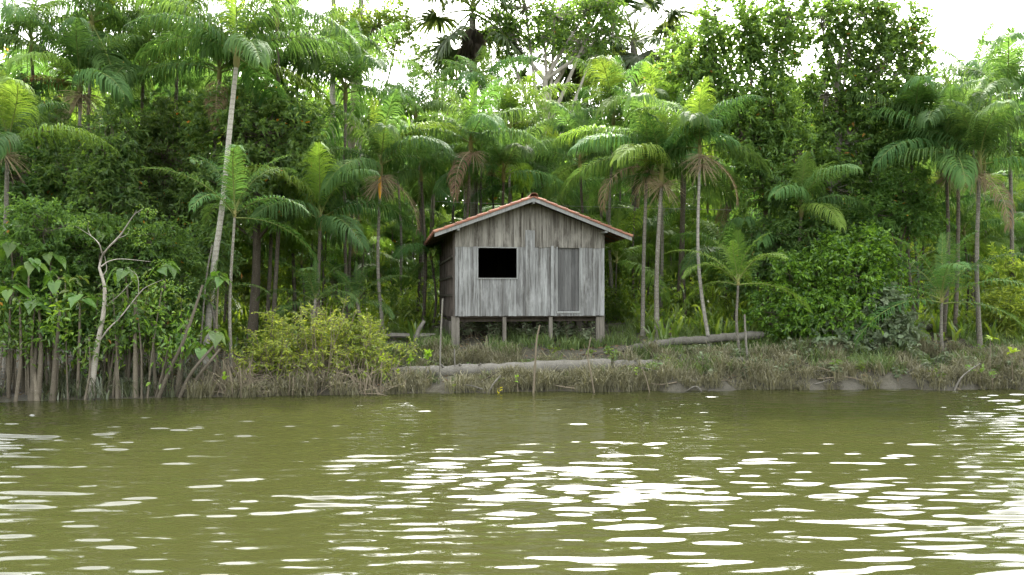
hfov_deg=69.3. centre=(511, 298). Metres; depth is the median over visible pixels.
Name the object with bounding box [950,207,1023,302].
palm tree
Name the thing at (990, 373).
sapling
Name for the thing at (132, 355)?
shore tree
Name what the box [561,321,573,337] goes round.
weed
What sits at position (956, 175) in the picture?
palm tree
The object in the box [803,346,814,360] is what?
weed
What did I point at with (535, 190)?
palm tree
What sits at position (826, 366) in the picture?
weed
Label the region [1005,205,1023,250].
palm tree
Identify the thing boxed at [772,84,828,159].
palm tree
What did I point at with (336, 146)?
palm tree
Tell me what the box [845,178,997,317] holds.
palm tree
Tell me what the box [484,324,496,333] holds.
weed
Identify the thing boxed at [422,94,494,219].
palm tree
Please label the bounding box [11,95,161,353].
broadleaf tree
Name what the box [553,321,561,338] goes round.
weed
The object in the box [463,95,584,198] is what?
palm tree
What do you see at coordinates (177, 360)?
shore tree
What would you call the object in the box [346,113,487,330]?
palm tree
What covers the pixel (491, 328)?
weed
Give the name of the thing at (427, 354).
sapling
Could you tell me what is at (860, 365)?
weed
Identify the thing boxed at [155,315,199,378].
shore tree
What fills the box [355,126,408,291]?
palm tree
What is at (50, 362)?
arum plant
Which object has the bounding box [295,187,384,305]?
palm tree
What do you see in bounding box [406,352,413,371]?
sapling
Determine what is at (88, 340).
shore tree
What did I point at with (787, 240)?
vine thicket
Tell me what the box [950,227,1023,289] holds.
palm tree
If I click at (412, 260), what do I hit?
palm tree
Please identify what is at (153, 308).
shore tree
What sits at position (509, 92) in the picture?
palm tree
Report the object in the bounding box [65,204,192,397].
bare tree
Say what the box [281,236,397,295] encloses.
palm tree
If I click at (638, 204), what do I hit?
palm tree
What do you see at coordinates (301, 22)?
palm tree
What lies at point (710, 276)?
sunlit shrub
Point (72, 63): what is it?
palm tree
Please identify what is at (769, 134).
broadleaf tree
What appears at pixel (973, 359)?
weed
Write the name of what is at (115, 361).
shore tree
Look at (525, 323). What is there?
weed
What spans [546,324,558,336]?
weed
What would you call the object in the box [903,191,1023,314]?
palm tree
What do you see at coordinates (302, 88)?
palm tree
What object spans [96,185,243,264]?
palm tree
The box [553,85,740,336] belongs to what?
palm tree
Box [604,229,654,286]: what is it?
sunlit shrub
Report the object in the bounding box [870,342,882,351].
weed
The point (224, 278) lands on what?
arum plant
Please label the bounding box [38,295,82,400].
shore tree
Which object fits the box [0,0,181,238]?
palm tree
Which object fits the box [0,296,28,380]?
shore tree
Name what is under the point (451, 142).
palm tree
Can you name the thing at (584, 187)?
palm tree
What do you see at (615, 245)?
palm tree
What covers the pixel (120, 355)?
shore tree
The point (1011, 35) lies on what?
palm tree
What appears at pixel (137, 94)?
palm tree
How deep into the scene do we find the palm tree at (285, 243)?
27.48 m
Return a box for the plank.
[384,333,435,337]
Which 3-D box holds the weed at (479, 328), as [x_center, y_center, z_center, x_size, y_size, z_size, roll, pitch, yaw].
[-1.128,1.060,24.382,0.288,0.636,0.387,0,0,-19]
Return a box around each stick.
[488,375,500,392]
[744,314,747,359]
[954,363,980,389]
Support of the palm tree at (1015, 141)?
on the ground at (889, 380)
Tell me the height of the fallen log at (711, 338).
0.565 m
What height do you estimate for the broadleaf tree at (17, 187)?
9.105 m
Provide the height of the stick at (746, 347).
1.516 m
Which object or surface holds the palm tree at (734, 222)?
on the ground at (889, 380)
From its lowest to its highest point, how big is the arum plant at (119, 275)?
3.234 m
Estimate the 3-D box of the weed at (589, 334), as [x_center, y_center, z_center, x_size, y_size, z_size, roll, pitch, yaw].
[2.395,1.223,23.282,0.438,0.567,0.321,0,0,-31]
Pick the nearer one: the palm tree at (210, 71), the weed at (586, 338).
the weed at (586, 338)
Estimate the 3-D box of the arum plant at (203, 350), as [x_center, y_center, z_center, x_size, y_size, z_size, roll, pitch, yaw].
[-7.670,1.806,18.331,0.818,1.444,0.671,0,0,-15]
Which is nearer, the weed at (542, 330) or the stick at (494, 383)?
the stick at (494, 383)
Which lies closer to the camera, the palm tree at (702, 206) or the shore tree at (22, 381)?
the shore tree at (22, 381)
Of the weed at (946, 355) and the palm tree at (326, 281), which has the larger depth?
the palm tree at (326, 281)
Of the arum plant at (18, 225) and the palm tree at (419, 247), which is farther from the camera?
the palm tree at (419, 247)
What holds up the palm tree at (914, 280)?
on the ground at (889, 380)
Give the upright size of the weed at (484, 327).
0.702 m
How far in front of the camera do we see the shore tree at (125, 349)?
17.98 m
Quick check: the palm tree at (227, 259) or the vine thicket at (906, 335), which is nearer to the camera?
the vine thicket at (906, 335)
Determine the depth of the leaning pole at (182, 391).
17.92 m
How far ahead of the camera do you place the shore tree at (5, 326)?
17.43 m
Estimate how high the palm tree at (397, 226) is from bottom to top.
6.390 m
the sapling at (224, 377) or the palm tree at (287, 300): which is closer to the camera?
the sapling at (224, 377)
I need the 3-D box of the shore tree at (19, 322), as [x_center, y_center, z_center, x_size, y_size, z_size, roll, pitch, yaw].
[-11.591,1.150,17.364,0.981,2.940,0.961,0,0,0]
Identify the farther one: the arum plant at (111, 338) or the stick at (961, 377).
the stick at (961, 377)
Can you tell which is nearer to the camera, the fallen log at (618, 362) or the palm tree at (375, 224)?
the fallen log at (618, 362)
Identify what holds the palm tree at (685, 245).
on the ground at (889, 380)
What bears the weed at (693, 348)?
on the ground at (889, 380)
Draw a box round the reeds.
[0,353,227,400]
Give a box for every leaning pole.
[156,285,203,397]
[178,346,213,397]
[186,348,220,396]
[198,245,212,371]
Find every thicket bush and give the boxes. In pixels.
[0,192,104,383]
[32,205,202,374]
[141,218,246,373]
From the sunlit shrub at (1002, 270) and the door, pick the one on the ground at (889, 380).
the sunlit shrub at (1002, 270)
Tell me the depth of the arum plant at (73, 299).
17.78 m
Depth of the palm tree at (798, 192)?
23.47 m
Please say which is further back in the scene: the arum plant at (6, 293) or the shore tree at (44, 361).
the shore tree at (44, 361)
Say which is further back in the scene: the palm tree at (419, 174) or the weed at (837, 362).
the palm tree at (419, 174)
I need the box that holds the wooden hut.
[424,193,632,345]
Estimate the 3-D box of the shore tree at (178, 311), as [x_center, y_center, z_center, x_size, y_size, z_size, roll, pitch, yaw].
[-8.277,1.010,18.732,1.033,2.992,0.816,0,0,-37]
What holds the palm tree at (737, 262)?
on the ground at (889, 380)
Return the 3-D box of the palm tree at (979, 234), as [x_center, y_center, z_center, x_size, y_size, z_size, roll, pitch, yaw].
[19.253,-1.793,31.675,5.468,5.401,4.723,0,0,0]
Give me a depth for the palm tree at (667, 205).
34.85 m
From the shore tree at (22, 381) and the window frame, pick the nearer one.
the shore tree at (22, 381)
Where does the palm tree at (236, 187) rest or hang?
on the ground at (889, 380)
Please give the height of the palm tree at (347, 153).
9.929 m
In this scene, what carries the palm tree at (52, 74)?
on the ground at (889, 380)
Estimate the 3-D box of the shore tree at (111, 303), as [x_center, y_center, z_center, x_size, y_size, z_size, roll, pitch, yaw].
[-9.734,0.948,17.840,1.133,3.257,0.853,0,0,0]
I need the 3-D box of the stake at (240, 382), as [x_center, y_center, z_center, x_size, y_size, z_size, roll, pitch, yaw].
[-6.587,2.100,17.996,0.066,0.837,0.045,0,0,0]
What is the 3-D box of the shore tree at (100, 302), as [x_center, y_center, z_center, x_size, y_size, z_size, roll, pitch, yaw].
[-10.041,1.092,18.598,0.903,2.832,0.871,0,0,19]
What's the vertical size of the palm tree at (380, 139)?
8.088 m
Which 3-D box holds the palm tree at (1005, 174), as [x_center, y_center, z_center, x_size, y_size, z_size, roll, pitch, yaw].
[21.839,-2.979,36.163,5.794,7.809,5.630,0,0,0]
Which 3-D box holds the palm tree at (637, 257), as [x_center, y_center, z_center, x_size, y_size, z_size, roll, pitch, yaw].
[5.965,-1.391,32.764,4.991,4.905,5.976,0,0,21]
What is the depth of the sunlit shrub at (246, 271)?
27.83 m
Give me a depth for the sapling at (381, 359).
19.16 m
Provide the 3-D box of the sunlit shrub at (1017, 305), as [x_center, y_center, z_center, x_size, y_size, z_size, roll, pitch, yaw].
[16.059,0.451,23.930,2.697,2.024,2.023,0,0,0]
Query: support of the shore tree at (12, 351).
on the ground at (889, 380)
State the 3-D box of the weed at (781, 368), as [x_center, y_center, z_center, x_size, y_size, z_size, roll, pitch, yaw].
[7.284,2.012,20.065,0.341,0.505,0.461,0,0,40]
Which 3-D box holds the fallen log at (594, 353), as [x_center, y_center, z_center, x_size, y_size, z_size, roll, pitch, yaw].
[2.431,1.518,21.910,4.252,0.570,0.253,0,0,-10]
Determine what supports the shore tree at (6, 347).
on the ground at (889, 380)
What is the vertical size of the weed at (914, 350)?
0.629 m
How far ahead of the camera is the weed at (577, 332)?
24.27 m
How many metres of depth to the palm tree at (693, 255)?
33.91 m
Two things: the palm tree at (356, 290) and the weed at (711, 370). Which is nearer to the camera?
the weed at (711, 370)
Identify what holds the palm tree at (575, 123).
on the ground at (889, 380)
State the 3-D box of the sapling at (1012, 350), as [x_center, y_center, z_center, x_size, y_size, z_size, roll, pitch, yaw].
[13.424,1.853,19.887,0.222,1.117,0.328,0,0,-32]
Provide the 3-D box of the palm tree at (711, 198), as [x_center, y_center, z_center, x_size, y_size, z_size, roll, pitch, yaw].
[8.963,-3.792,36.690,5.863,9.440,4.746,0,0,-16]
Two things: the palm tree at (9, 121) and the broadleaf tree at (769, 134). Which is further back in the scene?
the broadleaf tree at (769, 134)
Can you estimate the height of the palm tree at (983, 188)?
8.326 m
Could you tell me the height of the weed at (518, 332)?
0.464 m
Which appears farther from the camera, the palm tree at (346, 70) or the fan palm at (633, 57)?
the fan palm at (633, 57)
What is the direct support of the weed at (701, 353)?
on the ground at (889, 380)
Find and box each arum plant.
[0,218,41,379]
[0,240,28,392]
[0,280,31,397]
[11,298,53,378]
[13,257,50,394]
[36,252,69,357]
[42,271,75,364]
[47,329,55,380]
[60,292,96,395]
[82,223,112,379]
[106,267,137,383]
[107,328,125,389]
[113,322,131,381]
[125,301,156,386]
[138,326,159,384]
[148,261,180,376]
[163,329,191,391]
[185,342,218,387]
[198,325,229,387]
[204,271,233,378]
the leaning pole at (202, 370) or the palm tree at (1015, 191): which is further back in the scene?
the palm tree at (1015, 191)
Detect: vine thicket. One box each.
[716,191,870,317]
[782,281,938,356]
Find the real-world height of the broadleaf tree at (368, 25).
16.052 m
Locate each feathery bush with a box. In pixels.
[207,301,319,381]
[267,295,403,382]
[333,307,425,384]
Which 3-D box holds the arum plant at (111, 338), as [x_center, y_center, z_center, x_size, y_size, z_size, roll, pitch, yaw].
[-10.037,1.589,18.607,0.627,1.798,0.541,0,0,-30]
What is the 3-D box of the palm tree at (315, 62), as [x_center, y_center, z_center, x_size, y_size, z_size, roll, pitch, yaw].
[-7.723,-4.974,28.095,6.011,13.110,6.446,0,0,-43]
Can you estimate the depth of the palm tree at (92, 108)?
31.67 m
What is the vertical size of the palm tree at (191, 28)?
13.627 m
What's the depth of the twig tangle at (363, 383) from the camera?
18.73 m
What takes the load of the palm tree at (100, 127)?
on the ground at (889, 380)
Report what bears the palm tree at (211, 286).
on the ground at (889, 380)
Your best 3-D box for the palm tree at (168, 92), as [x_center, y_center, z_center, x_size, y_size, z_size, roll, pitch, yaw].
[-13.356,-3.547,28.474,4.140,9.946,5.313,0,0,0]
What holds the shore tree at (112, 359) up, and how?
on the ground at (889, 380)
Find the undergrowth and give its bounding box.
[0,269,1023,356]
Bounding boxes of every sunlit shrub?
[219,249,287,328]
[265,240,331,322]
[378,298,437,328]
[592,281,640,322]
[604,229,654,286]
[659,281,719,318]
[688,221,740,306]
[890,231,952,305]
[953,240,1023,332]
[958,281,1023,338]
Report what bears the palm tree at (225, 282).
on the ground at (889, 380)
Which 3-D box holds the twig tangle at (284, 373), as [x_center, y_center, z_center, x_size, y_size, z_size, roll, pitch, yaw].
[-5.713,1.883,19.131,2.853,1.467,2.416,0,0,-24]
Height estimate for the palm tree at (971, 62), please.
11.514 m
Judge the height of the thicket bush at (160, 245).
4.875 m
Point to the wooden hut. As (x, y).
(537, 259)
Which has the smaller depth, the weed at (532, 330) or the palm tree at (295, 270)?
the weed at (532, 330)
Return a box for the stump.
[413,320,425,341]
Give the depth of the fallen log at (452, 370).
20.05 m
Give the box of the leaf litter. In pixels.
[0,328,1021,396]
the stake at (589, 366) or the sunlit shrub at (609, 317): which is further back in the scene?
the sunlit shrub at (609, 317)
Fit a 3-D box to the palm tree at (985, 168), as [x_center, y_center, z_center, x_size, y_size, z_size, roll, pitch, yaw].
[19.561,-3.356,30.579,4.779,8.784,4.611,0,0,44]
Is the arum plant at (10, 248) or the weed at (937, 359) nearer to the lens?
the arum plant at (10, 248)
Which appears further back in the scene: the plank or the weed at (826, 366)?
the plank
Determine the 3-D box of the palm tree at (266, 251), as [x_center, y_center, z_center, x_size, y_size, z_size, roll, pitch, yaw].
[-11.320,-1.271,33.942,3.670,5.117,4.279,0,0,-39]
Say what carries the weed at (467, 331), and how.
on the ground at (889, 380)
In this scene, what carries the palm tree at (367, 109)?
on the ground at (889, 380)
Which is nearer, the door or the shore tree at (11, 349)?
the shore tree at (11, 349)
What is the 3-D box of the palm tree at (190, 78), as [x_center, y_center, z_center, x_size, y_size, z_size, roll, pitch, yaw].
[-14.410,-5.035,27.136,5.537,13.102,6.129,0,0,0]
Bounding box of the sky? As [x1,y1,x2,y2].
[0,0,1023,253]
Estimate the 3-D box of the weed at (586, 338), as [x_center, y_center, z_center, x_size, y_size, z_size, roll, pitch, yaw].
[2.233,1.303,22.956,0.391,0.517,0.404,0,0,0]
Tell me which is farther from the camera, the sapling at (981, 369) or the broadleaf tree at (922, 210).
the broadleaf tree at (922, 210)
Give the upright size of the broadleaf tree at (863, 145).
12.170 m
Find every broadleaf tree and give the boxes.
[0,63,80,227]
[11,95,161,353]
[121,90,226,277]
[163,75,334,345]
[301,0,419,284]
[399,33,516,279]
[459,0,643,188]
[571,39,634,218]
[640,16,698,302]
[652,0,839,327]
[784,0,938,287]
[845,164,956,288]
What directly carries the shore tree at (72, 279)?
on the ground at (889, 380)
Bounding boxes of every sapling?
[222,371,226,394]
[379,353,386,381]
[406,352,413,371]
[423,349,432,380]
[979,363,984,383]
[984,335,999,369]
[989,371,996,388]
[1007,347,1020,379]
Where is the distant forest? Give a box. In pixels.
[0,23,1023,301]
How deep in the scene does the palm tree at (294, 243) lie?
39.09 m
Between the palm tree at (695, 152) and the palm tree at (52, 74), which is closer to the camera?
the palm tree at (695, 152)
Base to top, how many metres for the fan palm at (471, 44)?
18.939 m
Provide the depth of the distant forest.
48.49 m
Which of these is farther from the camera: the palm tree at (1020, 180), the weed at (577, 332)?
the palm tree at (1020, 180)
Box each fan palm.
[410,0,532,216]
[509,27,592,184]
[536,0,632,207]
[576,0,699,242]
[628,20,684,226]
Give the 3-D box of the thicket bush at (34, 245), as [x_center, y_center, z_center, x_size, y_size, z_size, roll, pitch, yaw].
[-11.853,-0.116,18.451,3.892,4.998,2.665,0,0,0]
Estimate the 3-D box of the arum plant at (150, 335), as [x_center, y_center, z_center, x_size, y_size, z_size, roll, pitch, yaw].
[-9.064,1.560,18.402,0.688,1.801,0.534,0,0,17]
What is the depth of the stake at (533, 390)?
18.78 m
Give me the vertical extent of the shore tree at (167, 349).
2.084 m
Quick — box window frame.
[477,247,517,278]
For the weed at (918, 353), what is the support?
on the ground at (889, 380)
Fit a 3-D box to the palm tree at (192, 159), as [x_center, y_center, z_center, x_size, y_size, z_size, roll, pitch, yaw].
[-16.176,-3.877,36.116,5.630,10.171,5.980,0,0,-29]
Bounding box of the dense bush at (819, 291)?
[738,220,924,345]
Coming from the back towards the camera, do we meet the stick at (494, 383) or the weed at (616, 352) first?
the weed at (616, 352)
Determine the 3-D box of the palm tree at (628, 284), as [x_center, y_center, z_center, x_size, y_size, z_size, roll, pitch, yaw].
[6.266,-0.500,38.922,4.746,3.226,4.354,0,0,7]
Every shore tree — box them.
[0,278,16,337]
[0,285,38,401]
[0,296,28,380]
[0,298,16,346]
[0,301,32,371]
[0,302,13,374]
[0,311,24,388]
[1,277,19,392]
[6,317,47,399]
[9,297,61,400]
[16,325,24,391]
[17,286,54,400]
[17,289,64,397]
[29,320,64,389]
[34,278,85,396]
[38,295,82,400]
[40,269,89,398]
[42,298,60,385]
[47,311,75,374]
[48,337,93,385]
[64,313,103,377]
[73,316,108,399]
[74,275,111,360]
[79,270,133,396]
[82,332,112,390]
[83,277,111,359]
[94,285,132,383]
[94,303,143,396]
[98,296,133,397]
[102,344,113,374]
[105,286,132,392]
[111,338,132,365]
[113,279,161,397]
[113,289,163,397]
[122,279,156,358]
[122,336,147,376]
[124,264,167,355]
[132,283,167,389]
[132,292,174,395]
[133,272,188,396]
[140,324,174,384]
[146,320,191,396]
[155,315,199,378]
[160,332,196,382]
[162,279,205,350]
[165,296,209,395]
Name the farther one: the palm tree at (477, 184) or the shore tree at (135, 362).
the palm tree at (477, 184)
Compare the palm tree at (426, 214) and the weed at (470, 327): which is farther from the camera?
the palm tree at (426, 214)
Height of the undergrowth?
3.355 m
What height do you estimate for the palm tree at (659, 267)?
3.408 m
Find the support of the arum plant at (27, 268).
on the ground at (889, 380)
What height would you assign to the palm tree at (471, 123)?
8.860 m
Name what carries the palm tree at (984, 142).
on the ground at (889, 380)
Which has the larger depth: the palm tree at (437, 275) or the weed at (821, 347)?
the palm tree at (437, 275)
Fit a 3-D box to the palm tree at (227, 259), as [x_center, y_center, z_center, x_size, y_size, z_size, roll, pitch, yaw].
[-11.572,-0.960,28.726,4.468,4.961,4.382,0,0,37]
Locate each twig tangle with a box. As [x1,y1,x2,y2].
[181,349,276,396]
[246,348,328,394]
[291,345,413,395]
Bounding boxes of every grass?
[169,333,1023,397]
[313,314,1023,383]
[463,364,647,391]
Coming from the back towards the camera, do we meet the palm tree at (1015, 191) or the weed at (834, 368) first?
the palm tree at (1015, 191)
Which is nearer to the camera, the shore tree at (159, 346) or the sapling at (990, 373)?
the shore tree at (159, 346)
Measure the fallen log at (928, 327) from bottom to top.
0.306 m
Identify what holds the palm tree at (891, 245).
on the ground at (889, 380)
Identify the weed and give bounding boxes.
[460,327,469,337]
[464,322,475,337]
[469,322,482,335]
[474,322,482,336]
[478,322,488,335]
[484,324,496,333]
[486,322,500,336]
[493,322,501,337]
[506,323,516,338]
[516,328,523,337]
[521,321,539,339]
[526,327,537,337]
[536,324,546,336]
[541,322,555,336]
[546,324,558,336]
[547,344,560,355]
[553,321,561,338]
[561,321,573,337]
[571,325,585,337]
[580,332,589,344]
[583,328,594,340]
[589,322,595,337]
[604,346,612,354]
[604,349,619,357]
[647,363,662,372]
[689,344,707,355]
[697,351,708,362]
[708,368,718,376]
[725,343,745,356]
[730,348,739,358]
[734,364,751,380]
[774,363,788,373]
[785,343,796,350]
[788,354,800,365]
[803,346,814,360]
[815,342,824,356]
[818,362,829,370]
[828,364,842,371]
[829,358,841,364]
[847,341,856,356]
[856,360,866,372]
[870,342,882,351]
[884,338,894,352]
[891,363,907,380]
[906,343,920,358]
[910,347,926,360]
[920,359,931,370]
[928,368,946,379]
[932,355,945,364]
[939,347,954,363]
[962,355,978,364]
[1006,356,1015,365]
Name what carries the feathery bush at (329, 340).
on the ground at (889, 380)
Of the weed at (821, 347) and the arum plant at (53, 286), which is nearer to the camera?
the arum plant at (53, 286)
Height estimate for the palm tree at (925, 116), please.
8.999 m
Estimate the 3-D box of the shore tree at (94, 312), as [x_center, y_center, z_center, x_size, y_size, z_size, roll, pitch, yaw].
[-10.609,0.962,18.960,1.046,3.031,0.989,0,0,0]
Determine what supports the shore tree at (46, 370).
on the ground at (889, 380)
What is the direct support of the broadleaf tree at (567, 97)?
on the ground at (889, 380)
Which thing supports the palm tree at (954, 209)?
on the ground at (889, 380)
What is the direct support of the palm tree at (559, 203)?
on the ground at (889, 380)
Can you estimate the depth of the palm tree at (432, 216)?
38.39 m
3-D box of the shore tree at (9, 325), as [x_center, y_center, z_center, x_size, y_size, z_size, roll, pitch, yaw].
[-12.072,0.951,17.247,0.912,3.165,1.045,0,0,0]
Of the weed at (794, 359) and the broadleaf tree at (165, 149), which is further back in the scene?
the broadleaf tree at (165, 149)
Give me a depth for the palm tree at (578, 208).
32.70 m
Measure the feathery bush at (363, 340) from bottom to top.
2.108 m
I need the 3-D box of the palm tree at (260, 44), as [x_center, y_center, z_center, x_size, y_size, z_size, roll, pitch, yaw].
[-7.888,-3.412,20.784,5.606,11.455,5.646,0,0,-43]
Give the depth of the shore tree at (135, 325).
17.84 m
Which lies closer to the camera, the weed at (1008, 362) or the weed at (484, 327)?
the weed at (1008, 362)
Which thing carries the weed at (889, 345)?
on the ground at (889, 380)
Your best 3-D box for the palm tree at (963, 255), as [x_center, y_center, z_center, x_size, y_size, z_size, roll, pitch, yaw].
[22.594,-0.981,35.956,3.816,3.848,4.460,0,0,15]
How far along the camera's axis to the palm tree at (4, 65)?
37.65 m
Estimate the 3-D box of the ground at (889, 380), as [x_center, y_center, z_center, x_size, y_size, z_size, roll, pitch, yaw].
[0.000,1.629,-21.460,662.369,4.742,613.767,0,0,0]
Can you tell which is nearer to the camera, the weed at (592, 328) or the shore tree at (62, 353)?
the shore tree at (62, 353)
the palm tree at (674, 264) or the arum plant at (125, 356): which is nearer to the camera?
the arum plant at (125, 356)
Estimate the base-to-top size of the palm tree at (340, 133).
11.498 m
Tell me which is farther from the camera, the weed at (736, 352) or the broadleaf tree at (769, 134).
the broadleaf tree at (769, 134)
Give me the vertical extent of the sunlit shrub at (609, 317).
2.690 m
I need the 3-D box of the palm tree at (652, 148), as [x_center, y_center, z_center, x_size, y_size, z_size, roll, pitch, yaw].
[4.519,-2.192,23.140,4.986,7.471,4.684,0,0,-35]
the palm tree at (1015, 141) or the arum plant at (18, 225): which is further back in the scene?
the palm tree at (1015, 141)
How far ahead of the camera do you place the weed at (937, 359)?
20.67 m
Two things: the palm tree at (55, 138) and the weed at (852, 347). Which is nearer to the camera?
the weed at (852, 347)
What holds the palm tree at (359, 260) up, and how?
on the ground at (889, 380)
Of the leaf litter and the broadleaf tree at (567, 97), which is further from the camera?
the broadleaf tree at (567, 97)
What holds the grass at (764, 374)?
on the ground at (889, 380)
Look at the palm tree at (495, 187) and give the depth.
33.33 m
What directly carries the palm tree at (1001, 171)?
on the ground at (889, 380)
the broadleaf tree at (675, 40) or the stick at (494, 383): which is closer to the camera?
the stick at (494, 383)
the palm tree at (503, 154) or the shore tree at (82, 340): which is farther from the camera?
the palm tree at (503, 154)
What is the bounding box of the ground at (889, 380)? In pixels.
[0,318,1023,401]
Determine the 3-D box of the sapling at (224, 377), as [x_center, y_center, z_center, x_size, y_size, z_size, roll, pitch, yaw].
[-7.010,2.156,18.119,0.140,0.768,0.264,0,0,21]
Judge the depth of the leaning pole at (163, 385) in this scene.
17.88 m
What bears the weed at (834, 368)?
on the ground at (889, 380)
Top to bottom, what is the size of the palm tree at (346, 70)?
11.654 m
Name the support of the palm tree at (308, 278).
on the ground at (889, 380)
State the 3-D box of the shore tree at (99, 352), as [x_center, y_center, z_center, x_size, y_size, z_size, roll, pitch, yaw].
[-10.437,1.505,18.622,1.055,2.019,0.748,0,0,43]
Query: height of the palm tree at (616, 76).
10.702 m
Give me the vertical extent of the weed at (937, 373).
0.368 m
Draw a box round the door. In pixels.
[556,247,580,312]
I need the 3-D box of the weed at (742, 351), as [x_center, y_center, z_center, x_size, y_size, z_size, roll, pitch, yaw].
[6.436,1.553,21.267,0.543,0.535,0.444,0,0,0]
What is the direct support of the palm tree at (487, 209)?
on the ground at (889, 380)
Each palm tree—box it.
[0,0,141,171]
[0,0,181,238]
[0,11,176,288]
[0,49,51,76]
[0,70,121,370]
[9,61,104,123]
[18,100,98,198]
[30,0,197,257]
[32,88,98,153]
[41,79,126,159]
[50,0,232,338]
[63,106,139,155]
[94,0,227,285]
[94,79,211,156]
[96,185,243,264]
[122,0,348,369]
[129,144,318,378]
[130,0,320,348]
[131,55,263,312]
[132,75,230,283]
[133,126,221,281]
[158,0,372,336]
[163,259,271,348]
[168,51,230,102]
[179,15,343,337]
[179,223,289,317]
[181,186,281,322]
[192,197,326,322]
[204,0,388,329]
[215,255,283,294]
[228,142,414,343]
[228,218,353,319]
[235,213,327,294]
[241,224,310,263]
[249,18,425,319]
[250,135,353,315]
[250,249,339,299]
[255,259,366,327]
[275,162,373,308]
[280,132,368,312]
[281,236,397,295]
[287,98,355,296]
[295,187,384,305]
[301,88,457,333]
[303,261,412,332]
[307,258,389,290]
[309,145,416,316]
[317,210,408,307]
[321,81,457,298]
[329,0,337,310]
[333,241,429,292]
[337,134,377,180]
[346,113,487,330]
[352,58,477,314]
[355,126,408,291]
[356,0,366,310]
[363,182,405,292]
[363,202,431,299]
[366,260,438,301]
[367,149,485,303]
[372,183,447,293]
[379,135,416,287]
[388,250,438,302]
[390,215,478,331]
[392,135,446,289]
[400,76,549,324]
[405,116,497,223]
[410,250,438,296]
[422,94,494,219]
[425,205,462,235]
[432,119,534,215]
[433,117,580,205]
[434,45,542,213]
[447,126,548,208]
[453,69,582,203]
[455,138,574,212]
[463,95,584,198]
[478,188,529,213]
[484,144,601,207]
[495,141,592,193]
[500,155,630,322]
[508,102,642,212]
[528,55,694,307]
[531,97,632,165]
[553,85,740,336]
[555,188,625,225]
[565,206,620,284]
[571,150,605,278]
[575,163,657,288]
[576,113,744,339]
[578,205,670,319]
[579,59,713,315]
[583,97,707,298]
[590,150,652,286]
[601,214,702,300]
[604,123,714,295]
[604,190,700,309]
[604,269,659,296]
[612,87,732,315]
[627,188,740,255]
[632,76,771,348]
[638,142,740,284]
[640,224,717,284]
[640,258,696,296]
[643,167,751,290]
[656,161,710,293]
[664,229,812,349]
[667,221,708,279]
[669,152,760,305]
[669,207,777,320]
[669,222,745,294]
[685,215,731,298]
[688,133,733,222]
[692,213,761,300]
[696,141,791,267]
[697,188,844,314]
[731,150,873,242]
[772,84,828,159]
[802,220,912,265]
[821,72,995,321]
[844,83,1023,336]
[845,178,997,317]
[851,262,943,302]
[853,230,1023,351]
[869,63,1023,331]
[870,97,1023,346]
[885,225,936,253]
[893,201,1023,259]
[894,22,1023,310]
[896,188,1023,314]
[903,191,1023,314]
[906,253,981,295]
[916,151,1007,311]
[918,25,1023,308]
[929,158,1015,200]
[933,140,1022,274]
[936,244,1022,276]
[939,126,1023,290]
[949,163,1023,278]
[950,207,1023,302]
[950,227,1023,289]
[963,144,1023,194]
[982,95,1023,243]
[983,176,1023,257]
[986,177,1023,236]
[989,136,1023,262]
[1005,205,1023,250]
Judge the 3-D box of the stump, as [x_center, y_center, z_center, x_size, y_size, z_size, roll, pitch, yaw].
[-2.867,1.104,22.800,0.455,0.893,0.144,0,0,0]
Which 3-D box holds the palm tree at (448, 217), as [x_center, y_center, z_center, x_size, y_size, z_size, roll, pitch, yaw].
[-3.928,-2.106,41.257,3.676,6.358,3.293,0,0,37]
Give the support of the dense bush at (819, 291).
on the ground at (889, 380)
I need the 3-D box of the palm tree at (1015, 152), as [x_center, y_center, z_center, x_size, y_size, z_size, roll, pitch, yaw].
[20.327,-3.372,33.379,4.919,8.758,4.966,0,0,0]
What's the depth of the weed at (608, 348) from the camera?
21.77 m
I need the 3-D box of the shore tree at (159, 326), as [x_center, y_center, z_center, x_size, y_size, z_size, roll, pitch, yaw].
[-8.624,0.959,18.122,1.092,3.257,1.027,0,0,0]
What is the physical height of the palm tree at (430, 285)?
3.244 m
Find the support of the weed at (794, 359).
on the ground at (889, 380)
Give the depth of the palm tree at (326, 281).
38.33 m
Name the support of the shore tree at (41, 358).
on the ground at (889, 380)
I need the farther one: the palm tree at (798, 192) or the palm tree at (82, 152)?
the palm tree at (82, 152)
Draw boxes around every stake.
[239,368,241,396]
[439,298,442,382]
[532,325,539,392]
[587,337,594,392]
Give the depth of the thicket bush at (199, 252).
21.01 m
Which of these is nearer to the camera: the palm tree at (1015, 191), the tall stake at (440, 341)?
the tall stake at (440, 341)
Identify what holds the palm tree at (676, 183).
on the ground at (889, 380)
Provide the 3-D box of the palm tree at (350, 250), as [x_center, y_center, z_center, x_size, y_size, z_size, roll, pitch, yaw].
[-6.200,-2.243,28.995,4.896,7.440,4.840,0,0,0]
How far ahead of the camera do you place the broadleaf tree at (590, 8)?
37.77 m
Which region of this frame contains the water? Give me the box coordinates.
[0,388,1023,574]
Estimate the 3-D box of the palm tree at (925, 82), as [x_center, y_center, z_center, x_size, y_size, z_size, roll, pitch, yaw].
[13.534,-3.189,25.480,5.605,8.988,5.392,0,0,0]
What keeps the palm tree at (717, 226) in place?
on the ground at (889, 380)
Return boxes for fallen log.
[391,358,610,376]
[523,339,660,358]
[612,354,742,368]
[631,331,763,350]
[915,321,939,329]
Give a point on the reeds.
(126, 387)

